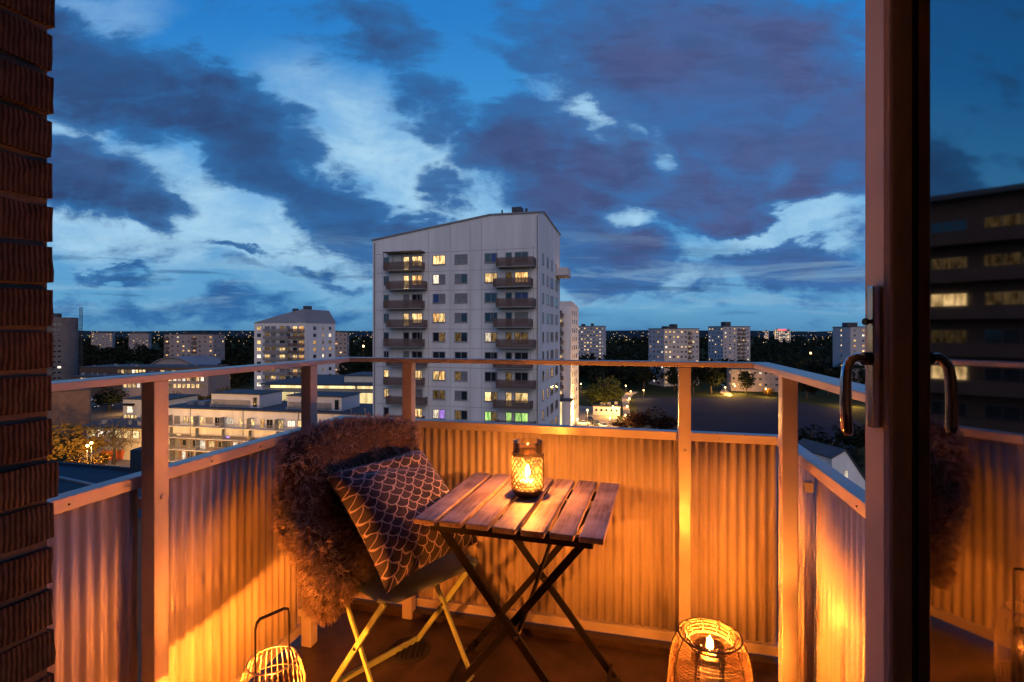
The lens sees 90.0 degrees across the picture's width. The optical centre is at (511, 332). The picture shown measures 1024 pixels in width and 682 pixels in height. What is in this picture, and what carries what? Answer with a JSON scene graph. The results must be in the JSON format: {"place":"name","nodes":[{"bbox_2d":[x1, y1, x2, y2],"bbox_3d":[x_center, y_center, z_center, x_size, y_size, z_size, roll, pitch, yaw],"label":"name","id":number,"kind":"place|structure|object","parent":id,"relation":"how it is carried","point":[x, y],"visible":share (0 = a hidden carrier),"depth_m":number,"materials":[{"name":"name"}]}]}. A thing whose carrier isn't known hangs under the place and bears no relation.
{"place":"outdoors","nodes":[
{"label":"outdoors","id":0,"kind":"place"},
{"bbox_2d":[47,307,82,380],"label":"building","id":1,"kind":"structure","parent":0,"point":[66,350],"depth_m":280.88,"materials":[{"name":"concrete"}]},
{"bbox_2d":[47,388,90,449],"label":"brick building","id":2,"kind":"structure","parent":0,"point":[71,406],"depth_m":129.82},
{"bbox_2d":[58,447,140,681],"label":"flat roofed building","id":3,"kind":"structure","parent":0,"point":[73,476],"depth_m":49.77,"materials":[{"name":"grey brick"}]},
{"bbox_2d":[91,396,122,422],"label":"street","id":4,"kind":"structure","parent":0,"point":[99,414],"depth_m":191.47,"materials":[{"name":"asphalt"}]},
{"bbox_2d":[80,363,227,374],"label":"building","id":5,"kind":"structure","parent":0,"point":[115,368],"depth_m":261.49,"materials":[{"name":"brick"}]},
{"bbox_2d":[122,394,198,417],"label":"corner building","id":6,"kind":"structure","parent":0,"point":[131,407],"depth_m":131.79,"materials":[{"name":"grey concrete"}]},
{"bbox_2d":[254,306,335,389],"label":"apartment tower","id":7,"kind":"structure","parent":0,"point":[306,333],"depth_m":203.69,"materials":[{"name":"grey"}]},
{"bbox_2d":[47,0,864,331],"label":"sky","id":8,"kind":"structure","parent":0,"point":[233,165],"materials":[{"name":"blue"}]},
{"bbox_2d":[80,330,832,337],"bbox_3d":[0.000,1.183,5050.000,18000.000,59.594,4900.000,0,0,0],"label":"hills","id":9,"kind":"structure","parent":0,"point":[625,333],"depth_m":3183.89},
{"bbox_2d":[49,338,864,475],"bbox_3d":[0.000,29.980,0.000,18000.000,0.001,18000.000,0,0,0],"label":"ground","id":10,"kind":"structure","parent":0,"point":[822,397],"depth_m":251.50,"materials":[{"name":"green plant"}]},
{"bbox_2d":[47,419,112,461],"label":"tree","id":11,"kind":"object","parent":10,"relation":"on","point":[67,444],"visible":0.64,"depth_m":111.20,"materials":[{"name":"brown plant"}]},
{"bbox_2d":[63,450,111,465],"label":"hedge","id":12,"kind":"object","parent":10,"relation":"on","point":[103,453],"visible":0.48,"depth_m":104.24,"materials":[{"name":"brown plant"}]},
{"bbox_2d":[70,373,128,395],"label":"building","id":13,"kind":"structure","parent":10,"relation":"on","point":[95,389],"depth_m":239.62,"materials":[{"name":"brick"}]},
{"bbox_2d":[91,331,114,354],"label":"apartment block","id":14,"kind":"structure","parent":10,"relation":"on","point":[103,339],"depth_m":696.35,"materials":[{"name":"concrete"}]},
{"bbox_2d":[81,458,129,466],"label":"yard","id":15,"kind":"structure","parent":10,"relation":"on","point":[122,463],"depth_m":116.87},
{"bbox_2d":[87,417,140,464],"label":"tree","id":16,"kind":"object","parent":15,"relation":"on","point":[113,445],"visible":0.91,"depth_m":116.06,"materials":[{"name":"brown plant"}]},
{"bbox_2d":[102,449,125,459],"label":"skip container","id":17,"kind":"object","parent":15,"relation":"on","point":[119,454],"visible":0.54,"depth_m":120.19,"materials":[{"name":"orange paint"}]},
{"bbox_2d":[91,385,128,410],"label":"tree","id":18,"kind":"object","parent":10,"relation":"on","point":[106,397],"visible":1,"depth_m":193.49,"materials":[{"name":"green plant"}]},
{"bbox_2d":[82,417,140,459],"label":"building","id":19,"kind":"structure","parent":10,"relation":"on","point":[134,424],"depth_m":120.72,"materials":[{"name":"grey"}]},
{"bbox_2d":[129,332,150,350],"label":"apartment block","id":20,"kind":"structure","parent":10,"relation":"on","point":[141,338],"depth_m":716.47,"materials":[{"name":"concrete"}]},
{"bbox_2d":[121,370,229,406],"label":"building","id":21,"kind":"structure","parent":10,"relation":"on","point":[206,385],"depth_m":203.50,"materials":[{"name":"concrete"}]},
{"bbox_2d":[151,355,221,364],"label":"arched hall","id":22,"kind":"structure","parent":10,"relation":"on","point":[203,359],"depth_m":293.01,"materials":[{"name":"concrete"}]},
{"bbox_2d":[164,331,224,359],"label":"apartment block","id":23,"kind":"structure","parent":10,"relation":"on","point":[191,344],"depth_m":317.80,"materials":[{"name":"concrete"}]},
{"bbox_2d":[169,389,372,461],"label":"terraced flats","id":24,"kind":"structure","parent":10,"relation":"on","point":[222,419],"depth_m":117.16,"materials":[{"name":"white concrete"}]},
{"bbox_2d":[258,372,372,403],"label":"shopping hall","id":25,"kind":"structure","parent":10,"relation":"on","point":[362,382],"depth_m":151.16,"materials":[{"name":"grey"}]},
{"bbox_2d":[270,385,300,387],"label":"window","id":26,"kind":"structure","parent":25,"relation":"in","point":[271,386],"depth_m":151.30,"materials":[{"name":"yellow"}]},
{"bbox_2d":[317,385,355,388],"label":"window","id":27,"kind":"structure","parent":25,"relation":"in","point":[318,386],"depth_m":149.72,"materials":[{"name":"yellow"}]},
{"bbox_2d":[360,393,372,403],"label":"window","id":28,"kind":"structure","parent":25,"relation":"in","point":[364,397],"depth_m":148.70,"materials":[{"name":"yellow"}]},
{"bbox_2d":[335,331,348,374],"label":"apartment block","id":29,"kind":"structure","parent":10,"relation":"on","point":[341,344],"depth_m":329.31,"materials":[{"name":"concrete"}]},
{"bbox_2d":[80,336,864,386],"bbox_3d":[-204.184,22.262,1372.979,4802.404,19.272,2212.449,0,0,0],"label":"woodland","id":30,"kind":"object","parent":10,"relation":"on","point":[785,353],"visible":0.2,"depth_m":437.92,"materials":[{"name":"green plant"}]},
{"bbox_2d":[579,323,605,359],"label":"apartment block","id":31,"kind":"structure","parent":10,"relation":"on","point":[592,338],"depth_m":403.94,"materials":[{"name":"grey"}]},
{"bbox_2d":[574,406,626,427],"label":"car park","id":32,"kind":"structure","parent":10,"relation":"on","point":[583,415],"depth_m":180.15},
{"bbox_2d":[582,375,624,403],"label":"tree","id":33,"kind":"object","parent":10,"relation":"on","point":[600,393],"visible":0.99,"depth_m":190.44,"materials":[{"name":"green plant"}]},
{"bbox_2d":[592,401,620,415],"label":"building","id":34,"kind":"structure","parent":10,"relation":"on","point":[601,408],"depth_m":185.22,"materials":[{"name":"grey"}]},
{"bbox_2d":[607,366,631,382],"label":"tree","id":35,"kind":"object","parent":10,"relation":"on","point":[618,372],"visible":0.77,"depth_m":298.50,"materials":[{"name":"green plant"}]},
{"bbox_2d":[609,417,630,427],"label":"shrub","id":36,"kind":"object","parent":10,"relation":"on","point":[619,423],"visible":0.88,"depth_m":157.27,"materials":[{"name":"brown plant"}]},
{"bbox_2d":[622,391,637,419],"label":"footpath","id":37,"kind":"structure","parent":10,"relation":"on","point":[626,399],"depth_m":221.69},
{"bbox_2d":[623,412,643,427],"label":"tree","id":38,"kind":"object","parent":10,"relation":"on","point":[630,423],"visible":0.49,"depth_m":153.89,"materials":[{"name":"brown plant"}]},
{"bbox_2d":[633,366,655,388],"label":"tree","id":39,"kind":"object","parent":10,"relation":"on","point":[644,374],"visible":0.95,"depth_m":267.16,"materials":[{"name":"green plant"}]},
{"bbox_2d":[629,406,677,429],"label":"tree","id":40,"kind":"object","parent":10,"relation":"on","point":[653,421],"visible":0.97,"depth_m":146.58,"materials":[{"name":"brown plant"}]},
{"bbox_2d":[666,368,677,390],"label":"tree","id":41,"kind":"object","parent":10,"relation":"on","point":[672,379],"visible":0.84,"depth_m":260.48,"materials":[{"name":"green plant"}]},
{"bbox_2d":[648,324,699,386],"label":"apartment block","id":42,"kind":"structure","parent":10,"relation":"on","point":[671,342],"depth_m":288.17,"materials":[{"name":"grey"}]},
{"bbox_2d":[691,367,704,392],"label":"tree","id":43,"kind":"object","parent":10,"relation":"on","point":[694,374],"visible":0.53,"depth_m":252.43,"materials":[{"name":"green plant"}]},
{"bbox_2d":[696,360,725,392],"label":"tree","id":44,"kind":"object","parent":10,"relation":"on","point":[715,377],"visible":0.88,"depth_m":248.49,"materials":[{"name":"green plant"}]},
{"bbox_2d":[720,384,731,395],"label":"footpath","id":45,"kind":"structure","parent":10,"relation":"on","point":[724,390],"depth_m":259.33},
{"bbox_2d":[708,322,750,361],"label":"apartment block","id":46,"kind":"structure","parent":10,"relation":"on","point":[727,340],"depth_m":371.95,"materials":[{"name":"grey"}]},
{"bbox_2d":[737,370,754,393],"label":"tree","id":47,"kind":"object","parent":10,"relation":"on","point":[746,378],"visible":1,"depth_m":249.23,"materials":[{"name":"green plant"}]},
{"bbox_2d":[726,367,777,391],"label":"apartment block","id":48,"kind":"structure","parent":10,"relation":"on","point":[763,380],"depth_m":259.73,"materials":[{"name":"concrete"}]},
{"bbox_2d":[762,387,774,396],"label":"shrub","id":49,"kind":"object","parent":10,"relation":"on","point":[769,391],"visible":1,"depth_m":239.30,"materials":[{"name":"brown plant"}]},
{"bbox_2d":[798,382,819,398],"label":"tree","id":50,"kind":"object","parent":10,"relation":"on","point":[807,388],"visible":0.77,"depth_m":229.29,"materials":[{"name":"green plant"}]},
{"bbox_2d":[798,425,838,445],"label":"tree","id":51,"kind":"object","parent":10,"relation":"on","point":[804,432],"visible":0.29,"depth_m":119.70,"materials":[{"name":"green plant"}]},
{"bbox_2d":[820,369,837,394],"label":"tree","id":52,"kind":"object","parent":10,"relation":"on","point":[830,373],"visible":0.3,"depth_m":243.12,"materials":[{"name":"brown plant"}]},
{"bbox_2d":[816,437,864,468],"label":"tree","id":53,"kind":"object","parent":10,"relation":"on","point":[857,458],"visible":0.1,"depth_m":103.03,"materials":[{"name":"green plant"}]},
{"bbox_2d":[830,422,864,454],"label":"tree","id":54,"kind":"object","parent":10,"relation":"on","point":[856,439],"visible":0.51,"depth_m":123.30,"materials":[{"name":"green plant"}]},
{"bbox_2d":[833,323,864,384],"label":"apartment block","id":55,"kind":"structure","parent":10,"relation":"on","point":[848,339],"depth_m":278.57,"materials":[{"name":"grey"}]},
{"bbox_3d":[0.020,11.130,1.294,14.000,37.700,1.920,0,0,14],"label":"home facade","id":56,"kind":"object","parent":10,"relation":"on","visible":0},
{"bbox_2d":[248,598,777,681],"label":"balcony floor","id":57,"kind":"structure","parent":56,"relation":"attached to","point":[323,657],"depth_m":2.00,"materials":[{"name":"paint"}]},
{"bbox_2d":[0,0,58,681],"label":"brick pier","id":58,"kind":"structure","parent":57,"relation":"on","point":[29,479],"depth_m":0.87,"materials":[{"name":"brick"}]},
{"bbox_2d":[240,607,305,681],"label":"wire lantern","id":59,"kind":"object","parent":57,"relation":"on","point":[278,678],"visible":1,"depth_m":1.47,"materials":[{"name":"beige"}]},
{"bbox_2d":[330,552,478,681],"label":"folding chair","id":60,"kind":"object","parent":57,"relation":"on","point":[436,573],"visible":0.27,"depth_m":1.77,"materials":[{"name":"yellow paint"}]},
{"bbox_2d":[267,410,423,627],"bbox_3d":[-0.549,0.644,1.929,0.697,0.670,0.490,0,0,-39],"label":"sheepskin","id":61,"kind":"object","parent":60,"relation":"on","point":[321,540],"visible":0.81,"depth_m":1.74,"materials":[{"name":"brown"}]},
{"bbox_2d":[324,449,478,593],"bbox_3d":[-0.384,0.631,1.822,0.356,0.344,0.417,0,0,41],"label":"cushion","id":62,"kind":"object","parent":60,"relation":"on","point":[385,502],"visible":0.83,"depth_m":1.71,"materials":[{"name":"fabric"}]},
{"bbox_2d":[387,637,429,663],"bbox_3d":[-0.415,1.276,2.062,0.170,0.008,0.170,0,0,0],"label":"floor drain","id":63,"kind":"object","parent":57,"relation":"on","point":[417,651],"visible":0.89,"depth_m":2.04,"materials":[{"name":"black"}]},
{"bbox_2d":[47,357,864,681],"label":"balcony railing","id":64,"kind":"object","parent":57,"relation":"on","point":[755,541],"visible":0.59,"depth_m":1.90,"materials":[{"name":"paint"}]},
{"bbox_2d":[414,472,620,681],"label":"folding table","id":65,"kind":"object","parent":57,"relation":"on","point":[470,505],"visible":0.91,"depth_m":1.64,"materials":[{"name":"brown wood"}]},
{"bbox_2d":[511,438,543,497],"bbox_3d":[0.056,0.482,1.823,0.117,0.194,0.116,0,0,0],"label":"candle lantern","id":66,"kind":"object","parent":65,"relation":"on","point":[527,470],"visible":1,"depth_m":1.78,"materials":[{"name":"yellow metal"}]},
{"bbox_2d":[666,617,753,681],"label":"woven lantern","id":67,"kind":"object","parent":57,"relation":"on","point":[710,654],"visible":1,"depth_m":1.49,"materials":[{"name":"brown wicker"}]},
{"bbox_2d":[371,207,570,424],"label":"apartment tower","id":68,"kind":"structure","parent":0,"point":[486,286],"depth_m":73.72,"materials":[{"name":"grey"}]},
{"bbox_2d":[412,294,422,301],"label":"window","id":69,"kind":"structure","parent":68,"relation":"in","point":[414,296],"depth_m":75.30,"materials":[{"name":"grey"}]},
{"bbox_2d":[412,313,422,319],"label":"window","id":70,"kind":"structure","parent":68,"relation":"in","point":[417,316],"depth_m":75.30,"materials":[{"name":"yellow"}]},
{"bbox_2d":[412,332,422,341],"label":"window","id":71,"kind":"structure","parent":68,"relation":"in","point":[416,335],"depth_m":75.30,"materials":[{"name":"grey"}]},
{"bbox_2d":[412,351,422,357],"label":"window","id":72,"kind":"structure","parent":68,"relation":"in","point":[415,354],"depth_m":75.30,"materials":[{"name":"grey"}]},
{"bbox_2d":[432,294,444,303],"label":"window","id":73,"kind":"structure","parent":68,"relation":"in","point":[437,298],"depth_m":74.44,"materials":[{"name":"blue"}]},
{"bbox_2d":[432,390,444,399],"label":"window","id":74,"kind":"structure","parent":68,"relation":"in","point":[437,394],"depth_m":74.41,"materials":[{"name":"brown"}]},
{"bbox_2d":[432,409,444,418],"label":"window","id":75,"kind":"structure","parent":68,"relation":"in","point":[437,413],"depth_m":74.41,"materials":[{"name":"purple"}]},
{"bbox_2d":[433,274,444,283],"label":"window","id":76,"kind":"structure","parent":68,"relation":"in","point":[437,278],"depth_m":74.41,"materials":[{"name":"grey"}]},
{"bbox_2d":[432,313,445,322],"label":"window","id":77,"kind":"structure","parent":68,"relation":"in","point":[437,317],"depth_m":74.41,"materials":[{"name":"yellow"}]},
{"bbox_2d":[433,332,444,341],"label":"window","id":78,"kind":"structure","parent":68,"relation":"in","point":[437,336],"depth_m":74.41,"materials":[{"name":"grey"}]},
{"bbox_2d":[433,351,444,357],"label":"window","id":79,"kind":"structure","parent":68,"relation":"in","point":[436,354],"depth_m":74.41,"materials":[{"name":"grey"}]},
{"bbox_2d":[433,255,445,264],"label":"window","id":80,"kind":"structure","parent":68,"relation":"in","point":[437,259],"depth_m":74.41,"materials":[{"name":"yellow"}]},
{"bbox_2d":[433,371,445,380],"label":"window","id":81,"kind":"structure","parent":68,"relation":"in","point":[437,375],"depth_m":74.41,"materials":[{"name":"yellow"}]},
{"bbox_2d":[454,274,467,283],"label":"window","id":82,"kind":"structure","parent":68,"relation":"in","point":[459,278],"depth_m":73.54,"materials":[{"name":"grey"}]},
{"bbox_2d":[454,313,467,322],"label":"window","id":83,"kind":"structure","parent":68,"relation":"in","point":[459,317],"depth_m":73.54,"materials":[{"name":"grey"}]},
{"bbox_2d":[454,410,467,420],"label":"window","id":84,"kind":"structure","parent":68,"relation":"in","point":[459,414],"depth_m":73.54,"materials":[{"name":"grey"}]},
{"bbox_2d":[455,254,467,263],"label":"window","id":85,"kind":"structure","parent":68,"relation":"in","point":[459,258],"depth_m":73.54,"materials":[{"name":"grey"}]},
{"bbox_2d":[455,293,467,302],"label":"window","id":86,"kind":"structure","parent":68,"relation":"in","point":[459,297],"depth_m":73.54,"materials":[{"name":"grey"}]},
{"bbox_2d":[455,332,467,341],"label":"window","id":87,"kind":"structure","parent":68,"relation":"in","point":[459,336],"depth_m":73.54,"materials":[{"name":"grey"}]},
{"bbox_2d":[455,352,467,357],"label":"window","id":88,"kind":"structure","parent":68,"relation":"in","point":[457,354],"depth_m":73.54,"materials":[{"name":"grey"}]},
{"bbox_2d":[455,371,467,380],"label":"window","id":89,"kind":"structure","parent":68,"relation":"in","point":[459,375],"depth_m":73.54,"materials":[{"name":"grey"}]},
{"bbox_2d":[455,390,467,400],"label":"window","id":90,"kind":"structure","parent":68,"relation":"in","point":[459,395],"depth_m":73.54,"materials":[{"name":"grey"}]},
{"bbox_2d":[484,292,497,302],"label":"window","id":91,"kind":"structure","parent":68,"relation":"in","point":[489,297],"depth_m":72.38,"materials":[{"name":"blue"}]},
{"bbox_2d":[484,312,497,322],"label":"window","id":92,"kind":"structure","parent":68,"relation":"in","point":[489,316],"depth_m":72.42,"materials":[{"name":"blue"}]},
{"bbox_2d":[484,372,497,381],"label":"window","id":93,"kind":"structure","parent":68,"relation":"in","point":[489,376],"depth_m":72.38,"materials":[{"name":"grey"}]},
{"bbox_2d":[484,391,497,401],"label":"window","id":94,"kind":"structure","parent":68,"relation":"in","point":[489,396],"depth_m":72.41,"materials":[{"name":"yellow"}]},
{"bbox_2d":[485,253,497,262],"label":"window","id":95,"kind":"structure","parent":68,"relation":"in","point":[489,257],"depth_m":72.39,"materials":[{"name":"blue"}]},
{"bbox_2d":[485,273,497,282],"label":"window","id":96,"kind":"structure","parent":68,"relation":"in","point":[489,277],"depth_m":72.42,"materials":[{"name":"yellow"}]},
{"bbox_2d":[485,332,497,341],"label":"window","id":97,"kind":"structure","parent":68,"relation":"in","point":[489,336],"depth_m":72.38,"materials":[{"name":"yellow"}]},
{"bbox_2d":[485,352,497,358],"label":"window","id":98,"kind":"structure","parent":68,"relation":"in","point":[488,355],"depth_m":72.38,"materials":[{"name":"grey"}]},
{"bbox_2d":[485,411,497,421],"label":"window","id":99,"kind":"structure","parent":68,"relation":"in","point":[491,416],"depth_m":72.38,"materials":[{"name":"green"}]},
{"bbox_2d":[515,251,527,262],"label":"window","id":100,"kind":"structure","parent":68,"relation":"in","point":[517,254],"depth_m":71.24,"materials":[{"name":"blue"}]},
{"bbox_2d":[515,272,527,281],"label":"window","id":101,"kind":"structure","parent":68,"relation":"in","point":[517,274],"depth_m":71.24,"materials":[{"name":"yellow"}]},
{"bbox_2d":[515,292,527,298],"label":"window","id":102,"kind":"structure","parent":68,"relation":"in","point":[518,295],"depth_m":71.26,"materials":[{"name":"blue"}]},
{"bbox_2d":[515,312,527,321],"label":"window","id":103,"kind":"structure","parent":68,"relation":"in","point":[517,314],"depth_m":71.24,"materials":[{"name":"grey"}]},
{"bbox_2d":[515,332,527,339],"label":"window","id":104,"kind":"structure","parent":68,"relation":"in","point":[518,335],"depth_m":71.24,"materials":[{"name":"yellow"}]},
{"bbox_2d":[515,352,527,358],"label":"window","id":105,"kind":"structure","parent":68,"relation":"in","point":[518,355],"depth_m":71.24,"materials":[{"name":"grey"}]},
{"bbox_2d":[515,372,527,380],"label":"window","id":106,"kind":"structure","parent":68,"relation":"in","point":[519,376],"depth_m":71.24,"materials":[{"name":"grey"}]},
{"bbox_2d":[515,392,527,402],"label":"window","id":107,"kind":"structure","parent":68,"relation":"in","point":[522,396],"depth_m":71.24,"materials":[{"name":"yellow"}]},
{"bbox_2d":[515,412,527,421],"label":"window","id":108,"kind":"structure","parent":68,"relation":"in","point":[519,416],"depth_m":71.31,"materials":[{"name":"green"}]},
{"bbox_2d":[560,301,578,424],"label":"apartment tower","id":109,"kind":"structure","parent":0,"point":[569,374],"depth_m":160.51,"materials":[{"name":"grey"}]},
{"bbox_2d":[634,396,862,454],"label":"gravel field","id":110,"kind":"structure","parent":0,"point":[739,415],"depth_m":186.81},
{"bbox_2d":[774,329,790,342],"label":"office tower","id":111,"kind":"structure","parent":0,"point":[780,334],"depth_m":1511.69,"materials":[{"name":"grey"}]},
{"bbox_2d":[798,438,864,489],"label":"gabled house","id":112,"kind":"structure","parent":0,"point":[841,461],"depth_m":86.98,"materials":[{"name":"grey"}]},
{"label":"room floor","id":113,"kind":"structure","parent":0,"visible":0},
{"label":"room wall","id":114,"kind":"structure","parent":113,"relation":"on","visible":0},
{"bbox_2d":[839,0,1023,681],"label":"balcony door","id":115,"kind":"structure","parent":114,"relation":"attached to","point":[941,358],"depth_m":0.73,"materials":[{"name":"paint"}]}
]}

